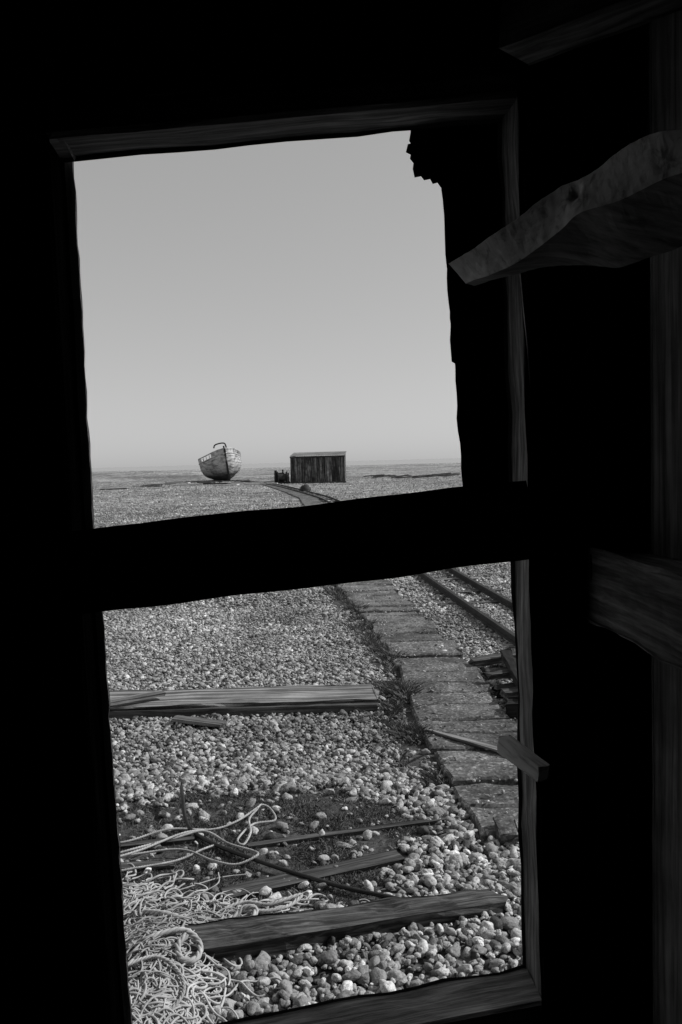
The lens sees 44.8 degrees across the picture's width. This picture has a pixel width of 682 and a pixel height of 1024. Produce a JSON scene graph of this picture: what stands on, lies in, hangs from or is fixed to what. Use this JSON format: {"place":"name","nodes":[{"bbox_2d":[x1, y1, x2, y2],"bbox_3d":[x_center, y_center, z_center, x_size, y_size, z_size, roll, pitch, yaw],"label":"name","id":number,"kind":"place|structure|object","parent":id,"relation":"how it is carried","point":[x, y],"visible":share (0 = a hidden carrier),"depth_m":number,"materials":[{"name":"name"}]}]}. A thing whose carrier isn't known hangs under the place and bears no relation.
{"place":"outdoors","nodes":[
{"label":"outdoors","id":0,"kind":"place"},
{"bbox_2d":[74,130,460,467],"label":"sky","id":1,"kind":"structure","parent":0,"point":[270,302],"materials":[{"name":"grey"}]},
{"bbox_2d":[92,458,460,471],"bbox_3d":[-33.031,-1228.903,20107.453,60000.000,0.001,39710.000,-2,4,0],"label":"sea","id":2,"kind":"structure","parent":0,"point":[275,465],"depth_m":1446.94,"materials":[{"name":"grey liquid"}]},
{"bbox_2d":[92,463,522,1023],"bbox_3d":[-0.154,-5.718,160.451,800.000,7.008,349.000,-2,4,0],"label":"shingle ground","id":3,"kind":"structure","parent":0,"point":[119,477],"depth_m":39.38,"materials":[{"name":"grey gravel"}]},
{"bbox_2d":[100,488,128,489],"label":"driftwood plank","id":4,"kind":"object","parent":3,"relation":"on","point":[114,488],"visible":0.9,"depth_m":58.22,"materials":[{"name":"grey wood"}]},
{"bbox_2d":[173,483,202,485],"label":"driftwood plank","id":5,"kind":"object","parent":3,"relation":"on","point":[188,484],"visible":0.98,"depth_m":62.61,"materials":[{"name":"grey wood"}]},
{"bbox_2d":[170,715,226,727],"bbox_3d":[-0.868,1.275,5.041,0.354,0.022,0.084,1,4,22],"label":"loose slat","id":6,"kind":"object","parent":3,"relation":"on","point":[199,721],"visible":1,"depth_m":5.03,"materials":[{"name":"grey wood"}]},
{"bbox_2d":[198,442,241,480],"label":"fishing boat","id":7,"kind":"object","parent":3,"relation":"on","point":[223,464],"visible":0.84,"depth_m":77.50,"materials":[{"name":"paint"}]},
{"bbox_2d":[213,484,238,485],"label":"driftwood plank","id":8,"kind":"object","parent":3,"relation":"on","point":[224,484],"visible":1,"depth_m":59.50,"materials":[{"name":"grey wood"}]},
{"bbox_2d":[109,684,379,720],"bbox_3d":[-1.063,1.256,5.417,2.650,0.102,0.455,-2,4,0],"label":"bleached board","id":9,"kind":"object","parent":3,"relation":"on","point":[303,699],"visible":0.48,"depth_m":5.29,"materials":[{"name":"grey wood"}]},
{"bbox_2d":[110,690,165,705],"bbox_3d":[-1.375,1.197,5.275,0.516,0.023,0.079,-4,4,-32],"label":"loose slat","id":10,"kind":"object","parent":9,"relation":"on","point":[132,698],"visible":0.71,"depth_m":5.30,"materials":[{"name":"grey wood"}]},
{"bbox_2d":[230,482,263,483],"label":"driftwood plank","id":11,"kind":"object","parent":3,"relation":"on","point":[247,483],"visible":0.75,"depth_m":63.10,"materials":[{"name":"grey wood"}]},
{"bbox_2d":[245,483,277,484],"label":"driftwood plank","id":12,"kind":"object","parent":3,"relation":"on","point":[260,483],"visible":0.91,"depth_m":60.49,"materials":[{"name":"grey wood"}]},
{"bbox_2d":[274,470,289,483],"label":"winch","id":13,"kind":"object","parent":3,"relation":"on","point":[281,478],"visible":0.91,"depth_m":64.14,"materials":[{"name":"metal"}]},
{"bbox_2d":[117,787,448,921],"bbox_3d":[-0.506,1.393,3.385,1.943,0.023,1.394,-2,4,0],"label":"moss patch","id":14,"kind":"object","parent":3,"relation":"on","point":[304,809],"visible":0.43,"depth_m":3.53,"materials":[{"name":"plant"}]},
{"bbox_2d":[121,859,175,871],"bbox_3d":[-0.911,1.413,3.276,0.508,0.027,0.054,-2,4,-3],"label":"sunken plank","id":15,"kind":"object","parent":14,"relation":"on","point":[124,865],"visible":0.34,"depth_m":3.28,"materials":[{"name":"grey wood"}]},
{"bbox_2d":[121,835,194,849],"bbox_3d":[-0.893,1.401,3.465,0.558,0.027,0.043,-2,4,-9],"label":"sunken plank","id":16,"kind":"object","parent":14,"relation":"on","point":[186,839],"visible":0.38,"depth_m":3.48,"materials":[{"name":"grey wood"}]},
{"bbox_2d":[120,804,276,898],"bbox_3d":[-0.664,1.382,3.313,1.013,0.042,0.628,-3,4,-24],"label":"tangled rope","id":17,"kind":"object","parent":14,"relation":"on","point":[173,837],"visible":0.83,"depth_m":3.40,"materials":[{"name":"grey fabric"}]},
{"bbox_2d":[121,863,368,1023],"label":"fishing net","id":18,"kind":"object","parent":14,"relation":"on","point":[155,989],"visible":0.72,"depth_m":2.55,"materials":[{"name":"grey fabric"}]},
{"bbox_2d":[128,893,302,1017],"bbox_3d":[-0.517,1.370,2.715,0.442,0.114,0.835,0,4,26],"label":"mooring rope","id":19,"kind":"object","parent":18,"relation":"on","point":[251,906],"visible":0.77,"depth_m":2.62,"materials":[{"name":"grey fabric"}]},
{"bbox_2d":[220,849,404,900],"bbox_3d":[-0.099,1.398,3.175,0.734,0.033,0.092,-3,4,-21],"label":"sunken plank","id":20,"kind":"object","parent":14,"relation":"on","point":[368,862],"visible":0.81,"depth_m":3.18,"materials":[{"name":"grey wood"}]},
{"bbox_2d":[248,816,445,848],"bbox_3d":[0.038,1.372,3.533,0.874,0.028,0.039,-2,4,-14],"label":"sunken plank","id":21,"kind":"object","parent":14,"relation":"on","point":[290,840],"visible":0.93,"depth_m":3.52,"materials":[{"name":"grey wood"}]},
{"bbox_2d":[180,786,397,897],"bbox_3d":[-0.266,1.352,3.324,1.446,0.107,0.202,2,5,41],"label":"rubber hose","id":22,"kind":"object","parent":3,"relation":"on","point":[293,872],"visible":0.89,"depth_m":3.21,"materials":[{"name":"black rubber"}]},
{"bbox_2d":[299,483,310,490],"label":"mooring buoy","id":23,"kind":"object","parent":3,"relation":"on","point":[305,487],"visible":0.97,"depth_m":45.77,"materials":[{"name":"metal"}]},
{"bbox_2d":[290,451,345,482],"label":"wooden hut","id":24,"kind":"object","parent":3,"relation":"on","point":[309,467],"visible":0.99,"depth_m":64.92,"materials":[{"name":"wood"}]},
{"bbox_2d":[174,888,507,969],"bbox_3d":[0.024,1.408,2.795,1.172,0.116,0.189,-2,3,-13],"label":"half buried timber","id":25,"kind":"object","parent":3,"relation":"on","point":[270,935],"visible":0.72,"depth_m":2.77,"materials":[{"name":"grey wood"}]},
{"bbox_2d":[0,0,681,1023],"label":"timber shed","id":26,"kind":"structure","parent":3,"relation":"on","point":[544,148],"depth_m":1.68,"materials":[{"name":"black wood"}]},
{"bbox_2d":[235,480,514,648],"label":"rail track","id":27,"kind":"structure","parent":3,"relation":"on","point":[494,625],"depth_m":9.28,"materials":[{"name":"metal"}]},
{"bbox_2d":[321,584,474,818],"bbox_3d":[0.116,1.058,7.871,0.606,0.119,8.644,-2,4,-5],"label":"grass verge","id":28,"kind":"object","parent":3,"relation":"on","point":[398,690],"depth_m":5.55,"materials":[{"name":"black plant"}]},
{"bbox_2d":[469,649,517,719],"bbox_3d":[1.309,1.127,5.668,0.702,0.152,1.500,-2,4,0],"label":"timber pile","id":29,"kind":"object","parent":3,"relation":"on","point":[508,692],"visible":0.29,"depth_m":5.67,"materials":[{"name":"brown wood"}]},
{"bbox_2d":[492,817,518,846],"bbox_3d":[0.691,1.337,3.449,0.098,0.076,0.146,-2,8,0],"label":"concrete block","id":30,"kind":"object","parent":3,"relation":"on","point":[506,830],"depth_m":3.42,"materials":[{"name":"grey concrete"}]},
{"bbox_2d":[254,483,518,841],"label":"concrete path","id":31,"kind":"structure","parent":0,"point":[488,767],"depth_m":5.21,"materials":[{"name":"grey concrete"}]},
{"bbox_2d":[426,729,496,751],"bbox_3d":[0.715,1.247,4.490,0.628,0.017,0.090,2,5,44],"label":"loose slat","id":32,"kind":"object","parent":31,"relation":"on","point":[482,744],"visible":0.71,"depth_m":4.50,"materials":[{"name":"grey wood"}]}
]}

